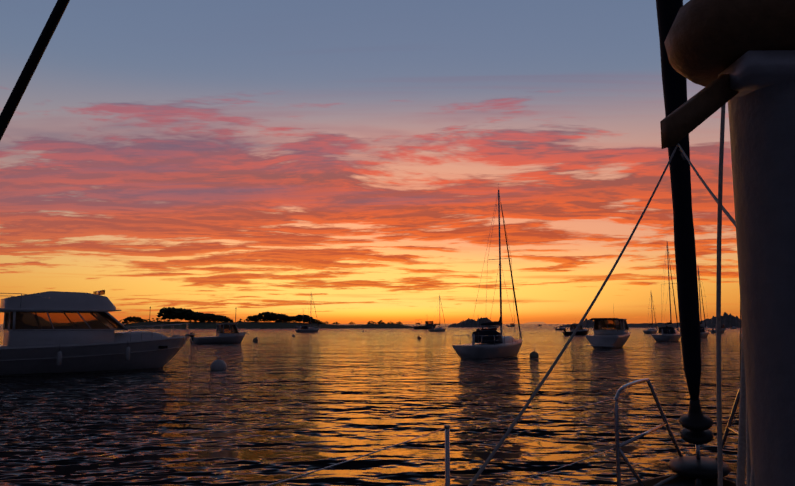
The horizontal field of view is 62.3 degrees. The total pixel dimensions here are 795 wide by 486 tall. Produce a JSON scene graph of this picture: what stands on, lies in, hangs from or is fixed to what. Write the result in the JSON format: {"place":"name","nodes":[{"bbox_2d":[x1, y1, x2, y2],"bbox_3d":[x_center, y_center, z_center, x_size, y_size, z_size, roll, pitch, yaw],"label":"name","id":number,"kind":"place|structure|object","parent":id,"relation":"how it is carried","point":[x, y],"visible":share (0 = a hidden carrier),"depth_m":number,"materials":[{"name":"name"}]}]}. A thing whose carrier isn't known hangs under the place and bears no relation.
{"place":"outdoors","nodes":[
{"label":"outdoors","id":0,"kind":"place"},
{"bbox_2d":[124,322,412,328],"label":"shoreline","id":1,"kind":"structure","parent":0,"point":[246,325],"depth_m":305.39,"materials":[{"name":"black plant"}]},
{"bbox_2d":[123,316,142,322],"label":"tree","id":2,"kind":"object","parent":1,"relation":"on","point":[130,319],"visible":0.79,"depth_m":305.22,"materials":[{"name":"green plant"}]},
{"bbox_2d":[156,307,182,321],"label":"tree","id":3,"kind":"object","parent":1,"relation":"on","point":[164,313],"visible":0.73,"depth_m":308.29,"materials":[{"name":"green plant"}]},
{"bbox_2d":[170,308,195,321],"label":"tree","id":4,"kind":"object","parent":1,"relation":"on","point":[184,311],"visible":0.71,"depth_m":310.33,"materials":[{"name":"green plant"}]},
{"bbox_2d":[184,311,204,321],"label":"tree","id":5,"kind":"object","parent":1,"relation":"on","point":[195,316],"visible":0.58,"depth_m":311.93,"materials":[{"name":"green plant"}]},
{"bbox_2d":[194,313,219,321],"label":"tree","id":6,"kind":"object","parent":1,"relation":"on","point":[207,316],"visible":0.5,"depth_m":313.55,"materials":[{"name":"green plant"}]},
{"bbox_2d":[209,315,228,321],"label":"tree","id":7,"kind":"object","parent":1,"relation":"on","point":[217,317],"visible":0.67,"depth_m":315.83,"materials":[{"name":"green plant"}]},
{"bbox_2d":[245,315,265,321],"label":"tree","id":8,"kind":"object","parent":1,"relation":"on","point":[253,318],"visible":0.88,"depth_m":320.43,"materials":[{"name":"green plant"}]},
{"bbox_2d":[256,311,277,321],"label":"tree","id":9,"kind":"object","parent":1,"relation":"on","point":[267,315],"visible":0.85,"depth_m":321.10,"materials":[{"name":"green plant"}]},
{"bbox_2d":[270,313,289,321],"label":"tree","id":10,"kind":"object","parent":1,"relation":"on","point":[281,316],"visible":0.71,"depth_m":322.45,"materials":[{"name":"green plant"}]},
{"bbox_2d":[286,316,301,322],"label":"tree","id":11,"kind":"object","parent":1,"relation":"on","point":[293,318],"visible":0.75,"depth_m":323.92,"materials":[{"name":"green plant"}]},
{"bbox_2d":[296,314,312,322],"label":"tree","id":12,"kind":"object","parent":1,"relation":"on","point":[303,316],"visible":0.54,"depth_m":325.15,"materials":[{"name":"green plant"}]},
{"bbox_2d":[303,319,316,322],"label":"tree","id":13,"kind":"object","parent":1,"relation":"on","point":[309,320],"visible":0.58,"depth_m":325.57,"materials":[{"name":"green plant"}]},
{"bbox_2d":[0,0,740,377],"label":"wires","id":14,"kind":"object","parent":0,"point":[34,58],"depth_m":1.25,"materials":[{"name":"black metal"}]},
{"bbox_2d":[0,0,741,323],"label":"sky","id":15,"kind":"structure","parent":0,"point":[217,157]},
{"bbox_2d":[0,324,746,485],"bbox_3d":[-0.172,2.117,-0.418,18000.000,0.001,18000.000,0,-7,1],"label":"sea","id":16,"kind":"structure","parent":0,"point":[270,406],"depth_m":16.09,"materials":[{"name":"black liquid"}]},
{"bbox_2d":[0,290,206,374],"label":"motor yacht","id":17,"kind":"object","parent":16,"relation":"on","point":[53,332],"visible":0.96,"depth_m":29.22,"materials":[{"name":"white plastic"}]},
{"bbox_2d":[189,324,247,343],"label":"motorboat","id":18,"kind":"object","parent":16,"relation":"on","point":[228,333],"visible":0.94,"depth_m":72.63,"materials":[{"name":"white plastic"}]},
{"bbox_2d":[210,351,226,369],"bbox_3d":[-8.297,5.687,31.281,0.776,1.071,1.385,-3,-8,23],"label":"buoy","id":19,"kind":"object","parent":16,"relation":"on","point":[218,364],"visible":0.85,"depth_m":30.74,"materials":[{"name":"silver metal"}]},
{"bbox_2d":[295,295,318,331],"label":"sailboat","id":20,"kind":"object","parent":16,"relation":"on","point":[307,329],"visible":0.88,"depth_m":166.87,"materials":[{"name":"metal"}]},
{"bbox_2d":[413,321,435,328],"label":"fishing boat","id":21,"kind":"object","parent":16,"relation":"on","point":[428,324],"visible":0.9,"depth_m":263.29,"materials":[{"name":"grey plastic"}]},
{"bbox_2d":[428,295,445,331],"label":"sailboat","id":22,"kind":"object","parent":16,"relation":"on","point":[439,329],"visible":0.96,"depth_m":181.61,"materials":[{"name":"metal"}]},
{"bbox_2d":[448,317,498,326],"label":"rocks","id":23,"kind":"object","parent":16,"relation":"on","point":[468,322],"visible":0.65,"depth_m":404.76,"materials":[{"name":"black stone"}]},
{"bbox_2d":[452,183,522,358],"bbox_3d":[6.637,1.883,44.832,2.701,12.393,8.214,-5,-9,35],"label":"sailboat","id":24,"kind":"object","parent":16,"relation":"on","point":[490,344],"visible":1,"depth_m":42.95,"materials":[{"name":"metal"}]},
{"bbox_2d":[481,326,497,330],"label":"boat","id":25,"kind":"object","parent":16,"relation":"on","point":[492,328],"visible":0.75,"depth_m":198.60,"materials":[{"name":"black"}]},
{"bbox_2d":[530,347,538,356],"bbox_3d":[8.749,7.204,43.013,0.595,0.827,1.226,3,-8,-22],"label":"buoy","id":26,"kind":"object","parent":16,"relation":"on","point":[534,354],"visible":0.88,"depth_m":42.51,"materials":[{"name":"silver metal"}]},
{"bbox_2d":[562,321,588,334],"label":"motorboat","id":27,"kind":"object","parent":16,"relation":"on","point":[581,331],"visible":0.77,"depth_m":124.98,"materials":[{"name":"grey"}]},
{"bbox_2d":[586,306,630,348],"bbox_3d":[19.930,7.885,61.256,3.060,4.382,9.025,-4,-8,31],"label":"cruiser","id":28,"kind":"object","parent":16,"relation":"on","point":[609,333],"visible":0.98,"depth_m":59.35,"materials":[{"name":"white plastic"}]},
{"bbox_2d":[642,294,657,333],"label":"sailboat","id":29,"kind":"object","parent":16,"relation":"on","point":[649,331],"visible":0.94,"depth_m":147.85,"materials":[{"name":"metal"}]},
{"bbox_2d":[559,312,741,327],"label":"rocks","id":30,"kind":"object","parent":16,"relation":"in","point":[729,320],"visible":0.33,"depth_m":370.70,"materials":[{"name":"black stone"}]},
{"bbox_2d":[652,242,680,341],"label":"sailboat","id":31,"kind":"object","parent":16,"relation":"on","point":[667,333],"visible":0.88,"depth_m":82.93,"materials":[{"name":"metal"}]},
{"bbox_2d":[697,267,708,337],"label":"sailboat","id":32,"kind":"object","parent":16,"relation":"on","point":[704,332],"visible":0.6,"depth_m":104.00,"materials":[{"name":"metal"}]},
{"bbox_2d":[709,324,725,332],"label":"motorboat","id":33,"kind":"object","parent":16,"relation":"on","point":[723,328],"visible":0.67,"depth_m":153.06,"materials":[{"name":"grey plastic"}]},
{"bbox_2d":[524,322,545,323],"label":"island","id":34,"kind":"structure","parent":0,"point":[535,323],"depth_m":3808.27,"materials":[{"name":"orange"}]},
{"bbox_2d":[468,104,754,485],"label":"ropes","id":35,"kind":"object","parent":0,"point":[744,461],"visible":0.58,"depth_m":1.24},
{"bbox_2d":[621,473,735,485],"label":"deck","id":36,"kind":"structure","parent":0,"point":[681,480],"depth_m":4.29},
{"bbox_2d":[265,378,739,485],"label":"railing","id":37,"kind":"object","parent":36,"relation":"attached to","point":[618,446],"visible":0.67,"depth_m":4.02,"materials":[{"name":"silver metal"}]},
{"bbox_2d":[654,456,732,485],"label":"deck gear","id":38,"kind":"object","parent":36,"relation":"on","point":[703,467],"visible":0.9,"depth_m":4.21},
{"bbox_2d":[656,0,712,444],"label":"furled sail","id":39,"kind":"object","parent":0,"point":[695,422],"visible":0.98,"depth_m":4.08,"materials":[{"name":"black fabric"}]},
{"bbox_2d":[660,0,794,485],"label":"mast","id":40,"kind":"object","parent":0,"point":[738,56],"visible":1,"depth_m":0.82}
]}

